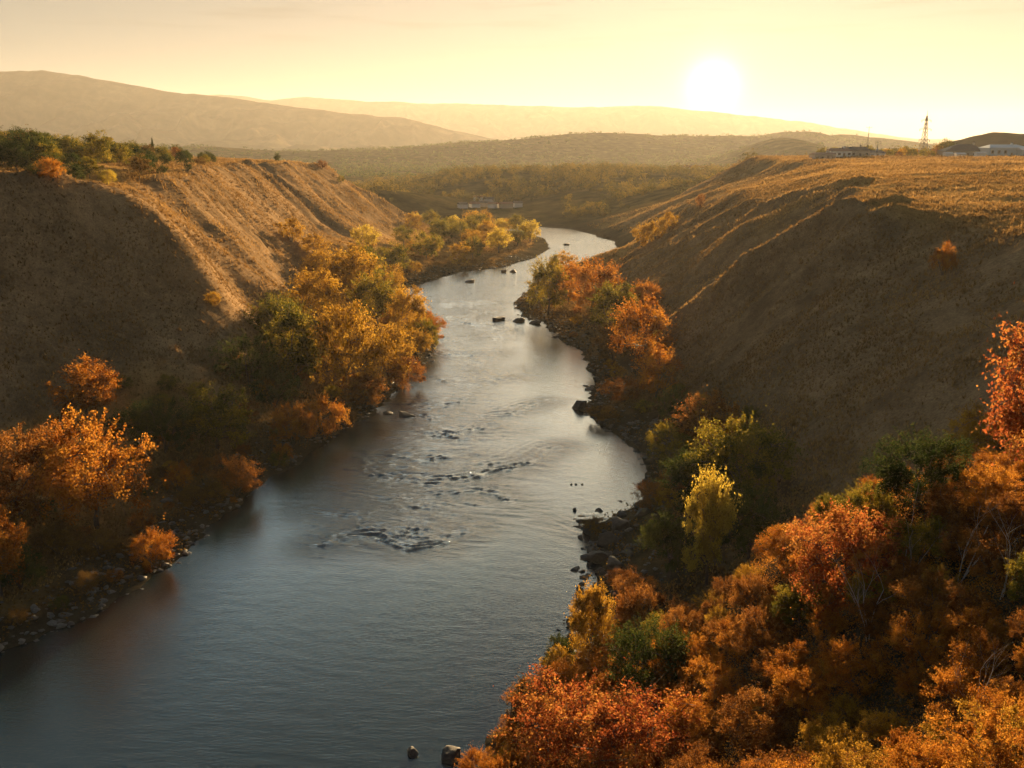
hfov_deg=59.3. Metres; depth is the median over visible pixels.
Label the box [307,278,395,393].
broadleaf tree
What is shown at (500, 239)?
broadleaf tree
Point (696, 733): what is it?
shrub
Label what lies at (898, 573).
shrub
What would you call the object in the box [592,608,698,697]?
shrub
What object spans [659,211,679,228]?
shrub
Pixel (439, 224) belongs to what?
broadleaf tree
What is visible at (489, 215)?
broadleaf tree
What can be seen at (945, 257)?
shrub
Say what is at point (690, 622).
shrub
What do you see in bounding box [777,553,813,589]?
shrub
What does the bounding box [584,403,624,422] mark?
shrub
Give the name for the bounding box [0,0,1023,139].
sky
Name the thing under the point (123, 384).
shrub
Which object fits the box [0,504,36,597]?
broadleaf tree
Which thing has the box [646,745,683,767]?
shrub
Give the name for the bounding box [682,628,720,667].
shrub
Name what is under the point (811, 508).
shrub
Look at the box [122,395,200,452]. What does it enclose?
shrub
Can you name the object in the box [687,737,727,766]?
shrub
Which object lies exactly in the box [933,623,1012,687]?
shrub
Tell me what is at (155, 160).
broadleaf tree
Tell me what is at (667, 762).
shrub
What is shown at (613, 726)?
maple tree
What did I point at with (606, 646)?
shrub
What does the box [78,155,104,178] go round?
broadleaf tree
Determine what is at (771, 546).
shrub
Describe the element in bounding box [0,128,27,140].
broadleaf tree
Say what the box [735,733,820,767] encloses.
shrub
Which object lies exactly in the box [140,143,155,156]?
broadleaf tree
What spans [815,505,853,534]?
shrub
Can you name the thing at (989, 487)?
shrub
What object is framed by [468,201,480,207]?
house
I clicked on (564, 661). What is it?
shrub
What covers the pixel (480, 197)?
house
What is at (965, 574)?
bare tree
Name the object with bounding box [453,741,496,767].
shrub
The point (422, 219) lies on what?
broadleaf tree
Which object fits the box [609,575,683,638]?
shrub
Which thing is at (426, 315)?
broadleaf tree
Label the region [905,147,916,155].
broadleaf tree
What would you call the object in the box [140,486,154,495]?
shrub
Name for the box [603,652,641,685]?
shrub
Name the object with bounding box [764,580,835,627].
shrub
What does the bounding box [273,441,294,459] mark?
shrub
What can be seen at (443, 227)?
broadleaf tree
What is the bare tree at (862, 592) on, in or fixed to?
on the ground at (752, 321)
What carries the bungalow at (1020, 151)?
on the ground at (752, 321)
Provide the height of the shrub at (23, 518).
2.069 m
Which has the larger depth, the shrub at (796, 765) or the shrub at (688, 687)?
the shrub at (688, 687)
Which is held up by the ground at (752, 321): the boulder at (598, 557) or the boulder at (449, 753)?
the boulder at (598, 557)
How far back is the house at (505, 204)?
548.23 m
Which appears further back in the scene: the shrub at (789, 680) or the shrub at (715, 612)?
the shrub at (715, 612)
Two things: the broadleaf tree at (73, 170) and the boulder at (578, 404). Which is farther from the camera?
the broadleaf tree at (73, 170)
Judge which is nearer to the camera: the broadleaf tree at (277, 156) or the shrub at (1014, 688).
the shrub at (1014, 688)
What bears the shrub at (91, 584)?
on the ground at (752, 321)
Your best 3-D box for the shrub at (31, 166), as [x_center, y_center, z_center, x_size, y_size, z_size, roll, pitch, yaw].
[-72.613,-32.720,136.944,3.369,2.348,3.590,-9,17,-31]
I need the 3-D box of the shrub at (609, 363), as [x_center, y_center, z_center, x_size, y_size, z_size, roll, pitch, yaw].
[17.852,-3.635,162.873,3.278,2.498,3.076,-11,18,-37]
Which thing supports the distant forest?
on the ground at (752, 321)
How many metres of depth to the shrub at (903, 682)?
35.53 m
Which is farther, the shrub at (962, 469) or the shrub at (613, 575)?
the shrub at (613, 575)
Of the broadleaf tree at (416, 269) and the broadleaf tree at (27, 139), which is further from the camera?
the broadleaf tree at (416, 269)
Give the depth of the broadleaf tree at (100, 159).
209.38 m
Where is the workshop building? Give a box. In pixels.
[978,143,1023,155]
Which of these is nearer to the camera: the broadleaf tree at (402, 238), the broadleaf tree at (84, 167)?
the broadleaf tree at (84, 167)
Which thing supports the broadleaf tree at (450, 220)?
on the ground at (752, 321)
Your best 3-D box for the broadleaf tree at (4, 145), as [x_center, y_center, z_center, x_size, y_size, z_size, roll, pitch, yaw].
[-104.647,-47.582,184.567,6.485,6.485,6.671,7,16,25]
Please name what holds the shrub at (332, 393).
on the ground at (752, 321)
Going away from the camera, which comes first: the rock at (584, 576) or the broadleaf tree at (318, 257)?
the rock at (584, 576)
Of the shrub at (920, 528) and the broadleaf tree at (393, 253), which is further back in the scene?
the broadleaf tree at (393, 253)
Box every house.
[457,202,467,208]
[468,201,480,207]
[473,195,483,200]
[479,201,488,206]
[484,197,494,201]
[488,202,498,207]
[499,202,512,207]
[513,201,522,207]
[808,150,836,158]
[826,146,851,156]
[842,145,869,156]
[870,149,885,155]
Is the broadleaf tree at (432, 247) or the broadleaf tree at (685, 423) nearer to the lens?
the broadleaf tree at (685, 423)
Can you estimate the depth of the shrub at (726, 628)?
50.88 m
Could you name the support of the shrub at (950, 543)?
on the ground at (752, 321)
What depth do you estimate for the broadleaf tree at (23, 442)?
90.11 m
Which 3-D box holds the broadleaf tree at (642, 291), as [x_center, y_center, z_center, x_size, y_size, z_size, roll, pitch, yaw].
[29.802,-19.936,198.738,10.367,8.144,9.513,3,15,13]
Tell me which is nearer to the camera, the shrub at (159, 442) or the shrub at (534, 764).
the shrub at (534, 764)
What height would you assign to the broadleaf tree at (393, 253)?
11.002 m
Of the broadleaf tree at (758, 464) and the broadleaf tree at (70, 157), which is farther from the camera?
the broadleaf tree at (70, 157)
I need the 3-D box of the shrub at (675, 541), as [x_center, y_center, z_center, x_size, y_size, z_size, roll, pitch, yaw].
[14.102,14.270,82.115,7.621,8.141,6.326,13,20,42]
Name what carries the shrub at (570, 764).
on the ground at (752, 321)
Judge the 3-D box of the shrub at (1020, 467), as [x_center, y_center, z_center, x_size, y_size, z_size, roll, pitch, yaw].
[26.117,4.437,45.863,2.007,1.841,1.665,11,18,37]
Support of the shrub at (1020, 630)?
on the ground at (752, 321)
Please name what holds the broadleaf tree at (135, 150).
on the ground at (752, 321)
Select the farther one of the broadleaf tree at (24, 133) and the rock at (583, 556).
the broadleaf tree at (24, 133)
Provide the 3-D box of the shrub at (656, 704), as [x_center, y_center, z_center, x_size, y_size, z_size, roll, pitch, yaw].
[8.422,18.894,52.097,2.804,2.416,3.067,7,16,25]
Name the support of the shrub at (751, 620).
on the ground at (752, 321)
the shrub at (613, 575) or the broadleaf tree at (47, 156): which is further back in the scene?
the broadleaf tree at (47, 156)
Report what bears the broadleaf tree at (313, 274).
on the ground at (752, 321)
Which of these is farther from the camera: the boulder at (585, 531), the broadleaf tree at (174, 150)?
the broadleaf tree at (174, 150)
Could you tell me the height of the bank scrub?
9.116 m
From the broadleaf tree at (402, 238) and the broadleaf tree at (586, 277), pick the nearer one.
the broadleaf tree at (586, 277)
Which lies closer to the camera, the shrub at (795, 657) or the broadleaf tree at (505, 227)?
the shrub at (795, 657)
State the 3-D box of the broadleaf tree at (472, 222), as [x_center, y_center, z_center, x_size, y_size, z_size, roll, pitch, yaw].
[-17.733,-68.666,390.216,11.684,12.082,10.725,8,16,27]
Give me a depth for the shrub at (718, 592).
59.26 m
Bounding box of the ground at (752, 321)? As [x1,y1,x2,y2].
[0,131,1023,767]
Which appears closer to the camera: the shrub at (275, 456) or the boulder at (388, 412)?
the shrub at (275, 456)
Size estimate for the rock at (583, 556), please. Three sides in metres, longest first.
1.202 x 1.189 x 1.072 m
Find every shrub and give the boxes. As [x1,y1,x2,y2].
[0,538,46,591]
[3,606,30,627]
[9,513,31,528]
[24,163,44,173]
[33,154,66,180]
[46,594,72,609]
[72,568,106,595]
[97,167,116,184]
[100,427,119,440]
[104,399,167,439]
[104,567,124,582]
[114,375,135,389]
[115,534,138,554]
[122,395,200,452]
[124,509,158,534]
[125,525,177,573]
[132,438,150,450]
[138,452,154,462]
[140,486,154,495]
[143,472,157,482]
[150,435,163,445]
[150,466,168,476]
[155,374,180,390]
[160,457,194,490]
[160,459,175,470]
[180,473,232,509]
[182,380,207,396]
[201,327,283,383]
[202,452,266,501]
[203,291,220,305]
[230,397,260,424]
[233,466,250,478]
[235,443,252,455]
[240,360,253,371]
[242,359,308,406]
[264,400,317,447]
[267,446,291,467]
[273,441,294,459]
[275,216,305,242]
[298,369,310,378]
[299,231,331,255]
[299,390,351,441]
[314,159,330,168]
[322,382,340,397]
[325,401,362,425]
[335,367,392,409]
[337,176,344,181]
[340,372,358,384]
[383,356,427,390]
[407,316,450,348]
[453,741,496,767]
[476,747,534,767]
[490,715,521,756]
[494,740,534,767]
[500,665,582,734]
[501,675,541,702]
[503,724,564,767]
[521,755,568,767]
[533,643,574,672]
[540,721,590,757]
[541,631,575,664]
[548,654,577,683]
[551,658,591,692]
[554,749,596,767]
[567,631,576,642]
[569,314,582,324]
[572,670,616,701]
[573,307,581,313]
[573,641,617,682]
[578,514,607,536]
[582,321,634,361]
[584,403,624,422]
[588,634,611,669]
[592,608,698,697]
[594,376,647,401]
[601,636,636,671]
[603,358,617,369]
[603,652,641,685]
[605,565,632,588]
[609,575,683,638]
[612,559,668,610]
[613,687,655,718]
[622,661,642,685]
[630,221,659,246]
[631,475,669,502]
[635,498,651,508]
[636,731,663,754]
[638,605,680,641]
[639,690,670,719]
[644,415,697,470]
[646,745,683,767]
[647,653,699,697]
[648,216,666,239]
[651,622,705,675]
[652,382,697,422]
[653,485,683,508]
[654,691,723,748]
[655,468,686,491]
[655,601,709,646]
[658,751,699,767]
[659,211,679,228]
[663,671,711,713]
[664,740,734,767]
[675,601,703,629]
[679,650,734,694]
[680,701,729,747]
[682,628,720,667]
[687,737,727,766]
[691,588,723,612]
[692,392,709,407]
[694,193,705,206]
[697,660,748,714]
[700,596,724,622]
[700,613,743,655]
[701,756,737,767]
[704,602,734,630]
[710,673,805,758]
[711,575,734,602]
[711,615,761,663]
[724,597,802,663]
[725,563,767,585]
[725,568,777,613]
[735,683,775,726]
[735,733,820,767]
[736,723,794,764]
[739,752,797,767]
[740,402,763,420]
[750,645,797,689]
[751,519,797,567]
[756,627,798,663]
[759,590,794,629]
[762,637,825,690]
[763,736,821,767]
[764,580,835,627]
[769,659,836,724]
[776,533,810,557]
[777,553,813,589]
[790,715,877,765]
[793,704,852,752]
[797,557,848,589]
[806,600,849,643]
[806,726,897,767]
[807,493,843,521]
[810,491,849,521]
[814,631,900,701]
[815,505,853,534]
[819,653,842,680]
[823,691,868,728]
[832,478,903,523]
[833,744,889,767]
[841,566,905,613]
[842,586,904,640]
[850,513,902,538]
[852,420,981,516]
[853,706,923,754]
[857,474,900,507]
[867,514,926,559]
[870,725,964,767]
[871,756,956,767]
[873,552,934,594]
[878,553,978,634]
[882,593,975,679]
[882,740,929,767]
[884,509,960,565]
[889,648,938,705]
[916,562,962,600]
[916,706,979,757]
[918,655,997,732]
[920,476,983,521]
[921,486,977,534]
[921,707,1023,767]
[923,454,969,485]
[924,392,1023,467]
[927,239,958,274]
[933,522,995,565]
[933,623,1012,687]
[940,598,1022,654]
[942,583,1002,624]
[946,696,1023,767]
[951,455,1023,520]
[957,526,1023,591]
[961,460,1023,506]
[961,676,1023,758]
[971,447,1012,471]
[971,456,1005,481]
[973,487,1023,550]
[980,675,1023,726]
[989,485,1023,526]
[998,545,1023,609]
[1003,436,1023,467]
[1005,604,1023,647]
[1008,455,1023,478]
[1009,643,1023,674]
[1013,435,1023,463]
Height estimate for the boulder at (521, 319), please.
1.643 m
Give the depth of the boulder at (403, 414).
139.71 m
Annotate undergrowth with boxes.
[470,462,1023,767]
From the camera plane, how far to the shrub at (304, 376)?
147.84 m
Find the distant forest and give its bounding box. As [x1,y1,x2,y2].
[123,130,937,178]
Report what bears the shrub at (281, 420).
on the ground at (752, 321)
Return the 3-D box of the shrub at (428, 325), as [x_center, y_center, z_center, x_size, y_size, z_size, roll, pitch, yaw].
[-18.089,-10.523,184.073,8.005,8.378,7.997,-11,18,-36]
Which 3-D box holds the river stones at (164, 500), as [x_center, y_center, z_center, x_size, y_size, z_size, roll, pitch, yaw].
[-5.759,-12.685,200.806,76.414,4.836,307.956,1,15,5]
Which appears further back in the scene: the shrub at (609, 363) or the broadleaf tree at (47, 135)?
the broadleaf tree at (47, 135)
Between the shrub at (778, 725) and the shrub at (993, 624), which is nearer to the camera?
the shrub at (993, 624)
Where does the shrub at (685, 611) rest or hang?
on the ground at (752, 321)
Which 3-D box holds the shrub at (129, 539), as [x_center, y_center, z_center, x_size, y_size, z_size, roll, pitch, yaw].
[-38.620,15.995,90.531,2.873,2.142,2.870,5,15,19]
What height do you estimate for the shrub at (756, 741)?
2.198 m
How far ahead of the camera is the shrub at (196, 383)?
125.88 m
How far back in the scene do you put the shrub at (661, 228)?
275.10 m
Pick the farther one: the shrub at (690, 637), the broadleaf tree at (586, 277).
the broadleaf tree at (586, 277)
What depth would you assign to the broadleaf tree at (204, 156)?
261.36 m
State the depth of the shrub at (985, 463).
47.10 m
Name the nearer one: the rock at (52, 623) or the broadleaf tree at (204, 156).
the rock at (52, 623)
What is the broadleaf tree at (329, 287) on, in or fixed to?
on the ground at (752, 321)
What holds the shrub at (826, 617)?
on the ground at (752, 321)
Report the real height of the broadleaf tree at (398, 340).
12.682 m
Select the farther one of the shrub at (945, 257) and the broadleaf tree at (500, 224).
the broadleaf tree at (500, 224)
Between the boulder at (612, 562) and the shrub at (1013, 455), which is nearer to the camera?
the shrub at (1013, 455)
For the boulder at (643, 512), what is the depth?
96.37 m
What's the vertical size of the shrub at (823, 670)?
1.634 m
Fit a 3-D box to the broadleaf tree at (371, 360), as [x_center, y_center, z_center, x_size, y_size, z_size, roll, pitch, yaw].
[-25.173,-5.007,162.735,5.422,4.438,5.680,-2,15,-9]
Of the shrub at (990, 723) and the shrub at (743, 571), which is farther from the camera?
the shrub at (743, 571)
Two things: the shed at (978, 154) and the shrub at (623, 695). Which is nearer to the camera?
the shrub at (623, 695)
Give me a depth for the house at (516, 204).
553.86 m
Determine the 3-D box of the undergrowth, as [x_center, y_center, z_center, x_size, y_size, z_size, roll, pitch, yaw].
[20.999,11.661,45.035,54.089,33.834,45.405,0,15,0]
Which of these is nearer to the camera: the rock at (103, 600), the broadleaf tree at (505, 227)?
the rock at (103, 600)
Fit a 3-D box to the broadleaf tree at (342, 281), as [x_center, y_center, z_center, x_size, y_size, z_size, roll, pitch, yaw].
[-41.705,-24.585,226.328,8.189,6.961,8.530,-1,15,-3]
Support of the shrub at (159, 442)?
on the ground at (752, 321)
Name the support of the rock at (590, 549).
on the ground at (752, 321)
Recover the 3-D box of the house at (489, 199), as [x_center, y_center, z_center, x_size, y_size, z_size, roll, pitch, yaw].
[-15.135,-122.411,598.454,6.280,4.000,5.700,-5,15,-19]
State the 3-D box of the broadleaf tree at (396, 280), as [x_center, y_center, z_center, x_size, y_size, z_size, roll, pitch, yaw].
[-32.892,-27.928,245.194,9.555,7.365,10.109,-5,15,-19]
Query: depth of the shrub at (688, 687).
50.17 m
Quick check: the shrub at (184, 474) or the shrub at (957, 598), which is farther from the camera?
the shrub at (184, 474)
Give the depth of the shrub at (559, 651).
68.25 m
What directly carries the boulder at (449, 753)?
in the river at (380, 588)
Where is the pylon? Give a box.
[918,111,929,151]
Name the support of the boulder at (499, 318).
in the river at (380, 588)
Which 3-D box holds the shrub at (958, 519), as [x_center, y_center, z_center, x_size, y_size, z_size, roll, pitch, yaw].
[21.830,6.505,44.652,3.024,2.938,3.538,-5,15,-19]
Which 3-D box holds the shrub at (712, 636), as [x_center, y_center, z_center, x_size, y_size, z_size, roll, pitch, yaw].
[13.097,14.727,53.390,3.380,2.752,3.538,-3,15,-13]
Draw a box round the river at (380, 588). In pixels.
[0,226,647,767]
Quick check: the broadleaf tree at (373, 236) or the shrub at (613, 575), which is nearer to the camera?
the shrub at (613, 575)
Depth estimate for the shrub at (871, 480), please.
51.99 m
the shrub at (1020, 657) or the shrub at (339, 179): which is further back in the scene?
the shrub at (339, 179)
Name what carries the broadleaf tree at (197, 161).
on the ground at (752, 321)
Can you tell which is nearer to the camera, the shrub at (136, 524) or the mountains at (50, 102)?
the shrub at (136, 524)
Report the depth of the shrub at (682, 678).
53.65 m
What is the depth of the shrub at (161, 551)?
87.81 m
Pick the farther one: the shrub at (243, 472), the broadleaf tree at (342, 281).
the broadleaf tree at (342, 281)
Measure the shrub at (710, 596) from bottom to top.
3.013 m
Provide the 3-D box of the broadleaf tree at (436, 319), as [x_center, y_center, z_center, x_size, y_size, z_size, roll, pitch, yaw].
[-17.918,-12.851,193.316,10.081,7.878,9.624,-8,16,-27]
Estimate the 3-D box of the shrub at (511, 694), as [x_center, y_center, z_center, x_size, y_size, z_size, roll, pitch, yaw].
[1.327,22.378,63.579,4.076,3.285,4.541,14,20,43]
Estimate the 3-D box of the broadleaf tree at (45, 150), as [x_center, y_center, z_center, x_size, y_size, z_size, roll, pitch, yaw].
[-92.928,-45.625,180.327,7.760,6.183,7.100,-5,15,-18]
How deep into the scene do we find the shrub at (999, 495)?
41.86 m
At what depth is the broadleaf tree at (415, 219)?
418.81 m
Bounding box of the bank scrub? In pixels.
[0,247,813,657]
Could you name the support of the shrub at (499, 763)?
on the ground at (752, 321)
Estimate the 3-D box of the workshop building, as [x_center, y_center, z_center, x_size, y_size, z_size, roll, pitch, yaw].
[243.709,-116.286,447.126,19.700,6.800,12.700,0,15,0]
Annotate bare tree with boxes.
[817,530,920,640]
[904,472,947,566]
[951,635,1012,727]
[956,481,1023,582]
[986,502,1022,598]
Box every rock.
[46,620,56,625]
[56,623,66,628]
[98,598,107,603]
[570,566,579,571]
[580,553,587,559]
[580,575,588,579]
[587,546,594,551]
[612,548,622,554]
[620,512,626,517]
[624,549,633,556]
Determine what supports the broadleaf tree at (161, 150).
on the ground at (752, 321)
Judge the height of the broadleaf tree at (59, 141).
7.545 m
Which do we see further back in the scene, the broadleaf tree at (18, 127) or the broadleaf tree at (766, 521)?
the broadleaf tree at (18, 127)
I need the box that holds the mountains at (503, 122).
[210,94,955,143]
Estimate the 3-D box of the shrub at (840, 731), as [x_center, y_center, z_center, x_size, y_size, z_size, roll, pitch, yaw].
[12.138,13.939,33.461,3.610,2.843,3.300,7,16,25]
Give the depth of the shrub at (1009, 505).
40.44 m
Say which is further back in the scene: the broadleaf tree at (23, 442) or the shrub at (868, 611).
the broadleaf tree at (23, 442)
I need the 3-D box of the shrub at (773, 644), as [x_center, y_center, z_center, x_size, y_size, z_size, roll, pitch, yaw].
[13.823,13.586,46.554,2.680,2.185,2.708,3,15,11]
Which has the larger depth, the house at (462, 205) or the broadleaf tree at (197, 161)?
the house at (462, 205)
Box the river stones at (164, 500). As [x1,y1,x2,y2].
[0,254,691,662]
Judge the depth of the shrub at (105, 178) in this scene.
175.61 m
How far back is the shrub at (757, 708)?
42.49 m
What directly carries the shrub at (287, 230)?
on the ground at (752, 321)
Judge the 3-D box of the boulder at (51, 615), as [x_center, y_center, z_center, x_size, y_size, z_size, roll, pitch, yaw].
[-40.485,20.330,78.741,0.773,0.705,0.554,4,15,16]
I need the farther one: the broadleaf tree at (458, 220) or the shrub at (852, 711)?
the broadleaf tree at (458, 220)
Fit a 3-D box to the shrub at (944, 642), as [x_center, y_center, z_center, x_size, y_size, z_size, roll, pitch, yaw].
[17.105,10.303,36.987,3.936,3.062,3.760,-12,19,-39]
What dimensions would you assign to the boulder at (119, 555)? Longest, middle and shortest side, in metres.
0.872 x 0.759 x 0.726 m
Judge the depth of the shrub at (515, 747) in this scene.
54.55 m
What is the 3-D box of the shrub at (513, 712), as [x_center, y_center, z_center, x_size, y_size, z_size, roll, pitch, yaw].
[1.922,21.578,60.200,6.544,5.015,5.219,-4,15,-15]
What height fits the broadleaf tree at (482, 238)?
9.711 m
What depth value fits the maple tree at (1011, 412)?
42.22 m
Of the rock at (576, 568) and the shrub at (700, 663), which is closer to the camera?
the shrub at (700, 663)
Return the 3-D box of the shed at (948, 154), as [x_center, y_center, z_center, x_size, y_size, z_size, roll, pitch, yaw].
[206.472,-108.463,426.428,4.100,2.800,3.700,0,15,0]
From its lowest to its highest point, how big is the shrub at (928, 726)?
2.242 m
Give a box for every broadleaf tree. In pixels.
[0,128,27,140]
[0,138,8,163]
[0,141,10,160]
[0,142,36,170]
[0,403,66,530]
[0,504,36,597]
[6,128,44,166]
[7,125,21,133]
[10,124,37,160]
[11,124,55,161]
[18,391,187,529]
[26,150,62,170]
[26,349,126,427]
[28,131,59,158]
[29,141,66,166]
[54,135,78,157]
[55,134,86,162]
[62,151,81,166]
[62,161,88,179]
[70,161,90,178]
[76,134,117,163]
[77,147,99,162]
[78,129,116,163]
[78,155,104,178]
[90,146,111,161]
[109,142,136,163]
[114,146,132,160]
[122,140,138,157]
[124,152,152,179]
[128,154,152,174]
[129,143,144,157]
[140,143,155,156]
[143,148,156,157]
[143,153,160,170]
[153,146,171,158]
[156,164,168,173]
[158,154,172,164]
[168,144,183,155]
[168,144,183,156]
[170,371,256,454]
[174,149,193,165]
[194,157,206,164]
[200,154,210,162]
[203,151,215,158]
[243,282,309,340]
[261,299,333,387]
[271,334,321,374]
[273,153,280,160]
[278,263,346,327]
[292,244,360,280]
[298,259,316,277]
[300,331,338,366]
[301,265,330,290]
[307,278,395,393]
[308,295,328,313]
[315,228,385,302]
[335,277,356,296]
[343,235,387,275]
[345,224,382,247]
[345,266,408,327]
[345,368,388,399]
[356,303,374,316]
[363,351,381,366]
[366,319,425,384]
[374,246,385,257]
[377,309,405,330]
[379,263,404,280]
[380,271,406,290]
[380,281,431,339]
[383,240,414,270]
[391,225,413,243]
[393,302,424,323]
[394,334,411,352]
[399,327,433,353]
[403,211,421,228]
[404,213,424,226]
[404,241,415,252]
[408,230,445,258]
[408,261,422,273]
[409,310,447,339]
[409,311,438,332]
[422,208,441,224]
[427,218,455,239]
[432,217,452,235]
[442,215,458,229]
[447,220,472,241]
[447,241,471,265]
[448,215,460,225]
[458,214,480,232]
[459,228,473,244]
[459,235,486,257]
[461,210,485,222]
[466,230,488,250]
[468,211,491,228]
[476,216,497,239]
[478,210,494,221]
[486,227,513,252]
[495,217,507,230]
[503,218,513,229]
[506,214,526,229]
[507,227,526,245]
[517,219,540,241]
[518,221,533,240]
[522,251,573,313]
[547,249,581,270]
[553,260,588,303]
[557,256,630,312]
[563,563,621,660]
[584,278,644,334]
[605,289,681,362]
[625,276,668,305]
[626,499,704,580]
[631,330,684,395]
[651,432,738,524]
[664,385,752,451]
[675,446,744,589]
[676,393,824,518]
[705,475,799,561]
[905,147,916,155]
[918,149,928,155]
[938,138,953,148]
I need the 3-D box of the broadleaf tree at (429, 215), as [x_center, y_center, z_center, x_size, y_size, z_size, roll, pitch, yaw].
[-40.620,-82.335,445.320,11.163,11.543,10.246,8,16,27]
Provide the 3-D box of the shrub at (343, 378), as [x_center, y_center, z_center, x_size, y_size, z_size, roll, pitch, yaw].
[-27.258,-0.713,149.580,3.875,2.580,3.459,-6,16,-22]
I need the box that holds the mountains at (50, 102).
[0,70,499,150]
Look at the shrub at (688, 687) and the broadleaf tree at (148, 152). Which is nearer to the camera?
the shrub at (688, 687)
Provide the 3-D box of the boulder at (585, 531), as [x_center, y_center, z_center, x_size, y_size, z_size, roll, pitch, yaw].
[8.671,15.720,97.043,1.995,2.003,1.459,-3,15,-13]
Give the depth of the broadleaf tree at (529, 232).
397.96 m
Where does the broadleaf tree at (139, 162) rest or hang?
on the ground at (752, 321)
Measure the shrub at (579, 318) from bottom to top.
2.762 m
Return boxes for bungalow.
[937,142,979,155]
[1017,147,1023,155]
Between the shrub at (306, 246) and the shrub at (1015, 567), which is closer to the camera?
the shrub at (1015, 567)
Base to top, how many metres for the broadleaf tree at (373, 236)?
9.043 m
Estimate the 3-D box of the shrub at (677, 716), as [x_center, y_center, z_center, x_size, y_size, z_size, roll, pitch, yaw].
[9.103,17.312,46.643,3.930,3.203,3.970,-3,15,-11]
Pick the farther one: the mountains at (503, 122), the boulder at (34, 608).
the mountains at (503, 122)
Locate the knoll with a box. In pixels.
[928,132,1023,151]
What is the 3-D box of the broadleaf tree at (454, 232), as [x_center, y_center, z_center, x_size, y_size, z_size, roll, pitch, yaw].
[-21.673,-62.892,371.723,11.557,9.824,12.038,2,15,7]
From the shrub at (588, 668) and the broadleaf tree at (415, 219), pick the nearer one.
the shrub at (588, 668)
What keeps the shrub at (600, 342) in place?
on the ground at (752, 321)
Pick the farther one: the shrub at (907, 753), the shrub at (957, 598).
the shrub at (957, 598)
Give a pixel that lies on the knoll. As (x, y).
(997, 138)
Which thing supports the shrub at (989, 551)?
on the ground at (752, 321)
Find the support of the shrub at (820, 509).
on the ground at (752, 321)
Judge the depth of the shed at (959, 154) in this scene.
425.17 m
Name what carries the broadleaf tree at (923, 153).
on the ground at (752, 321)
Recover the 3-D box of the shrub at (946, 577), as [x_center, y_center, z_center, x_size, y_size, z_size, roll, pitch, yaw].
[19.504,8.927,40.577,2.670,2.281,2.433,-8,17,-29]
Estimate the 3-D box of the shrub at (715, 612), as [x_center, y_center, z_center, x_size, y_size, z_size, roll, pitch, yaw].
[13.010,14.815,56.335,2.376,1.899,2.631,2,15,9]
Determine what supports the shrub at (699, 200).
on the ground at (752, 321)
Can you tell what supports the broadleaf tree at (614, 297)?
on the ground at (752, 321)
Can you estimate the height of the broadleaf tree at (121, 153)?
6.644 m
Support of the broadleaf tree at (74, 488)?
on the ground at (752, 321)
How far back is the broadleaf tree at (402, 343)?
174.64 m
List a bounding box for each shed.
[942,152,953,156]
[954,153,965,155]
[974,152,985,156]
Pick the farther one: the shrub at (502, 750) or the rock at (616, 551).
the rock at (616, 551)
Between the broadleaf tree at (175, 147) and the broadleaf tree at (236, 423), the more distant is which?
the broadleaf tree at (175, 147)
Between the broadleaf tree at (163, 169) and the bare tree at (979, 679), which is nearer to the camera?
the bare tree at (979, 679)
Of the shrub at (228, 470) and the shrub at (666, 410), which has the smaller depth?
the shrub at (228, 470)
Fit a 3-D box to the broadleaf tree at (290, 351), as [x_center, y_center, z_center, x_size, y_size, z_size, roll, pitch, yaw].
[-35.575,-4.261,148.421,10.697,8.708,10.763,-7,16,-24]
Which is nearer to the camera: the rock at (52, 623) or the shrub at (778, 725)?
the shrub at (778, 725)
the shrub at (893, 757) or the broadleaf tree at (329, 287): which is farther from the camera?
the broadleaf tree at (329, 287)
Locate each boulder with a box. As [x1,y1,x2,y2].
[30,604,38,612]
[47,612,54,618]
[86,588,96,595]
[116,553,124,557]
[383,411,392,414]
[399,411,414,417]
[407,746,418,758]
[441,745,460,764]
[492,316,505,320]
[513,317,524,321]
[529,319,540,323]
[572,400,586,409]
[582,519,600,535]
[586,551,608,563]
[597,531,617,548]
[606,556,623,569]
[612,516,629,530]
[635,508,650,515]
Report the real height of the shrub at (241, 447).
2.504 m
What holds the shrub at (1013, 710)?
on the ground at (752, 321)
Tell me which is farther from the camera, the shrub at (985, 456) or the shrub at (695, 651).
the shrub at (695, 651)
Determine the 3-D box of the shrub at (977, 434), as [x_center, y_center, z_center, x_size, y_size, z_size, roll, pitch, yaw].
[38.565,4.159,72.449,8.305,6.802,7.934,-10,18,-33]
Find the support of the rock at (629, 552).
on the ground at (752, 321)
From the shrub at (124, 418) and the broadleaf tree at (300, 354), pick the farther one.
the broadleaf tree at (300, 354)
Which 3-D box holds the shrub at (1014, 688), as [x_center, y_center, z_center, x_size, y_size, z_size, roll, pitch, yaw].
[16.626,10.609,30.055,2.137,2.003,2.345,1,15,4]
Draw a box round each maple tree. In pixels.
[486,663,668,767]
[548,657,730,767]
[758,475,927,633]
[954,281,1023,485]
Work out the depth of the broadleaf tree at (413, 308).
187.19 m
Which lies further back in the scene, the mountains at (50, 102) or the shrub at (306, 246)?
the mountains at (50, 102)
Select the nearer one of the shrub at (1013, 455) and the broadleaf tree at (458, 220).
the shrub at (1013, 455)
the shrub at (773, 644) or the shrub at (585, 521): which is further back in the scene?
the shrub at (585, 521)
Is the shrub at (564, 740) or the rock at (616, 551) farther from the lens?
the rock at (616, 551)
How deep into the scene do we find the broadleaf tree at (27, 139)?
176.49 m
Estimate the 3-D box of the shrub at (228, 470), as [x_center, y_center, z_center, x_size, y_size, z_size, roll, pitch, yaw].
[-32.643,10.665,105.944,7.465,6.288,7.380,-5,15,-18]
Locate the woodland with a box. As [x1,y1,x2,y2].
[350,145,985,218]
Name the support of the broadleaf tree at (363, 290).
on the ground at (752, 321)

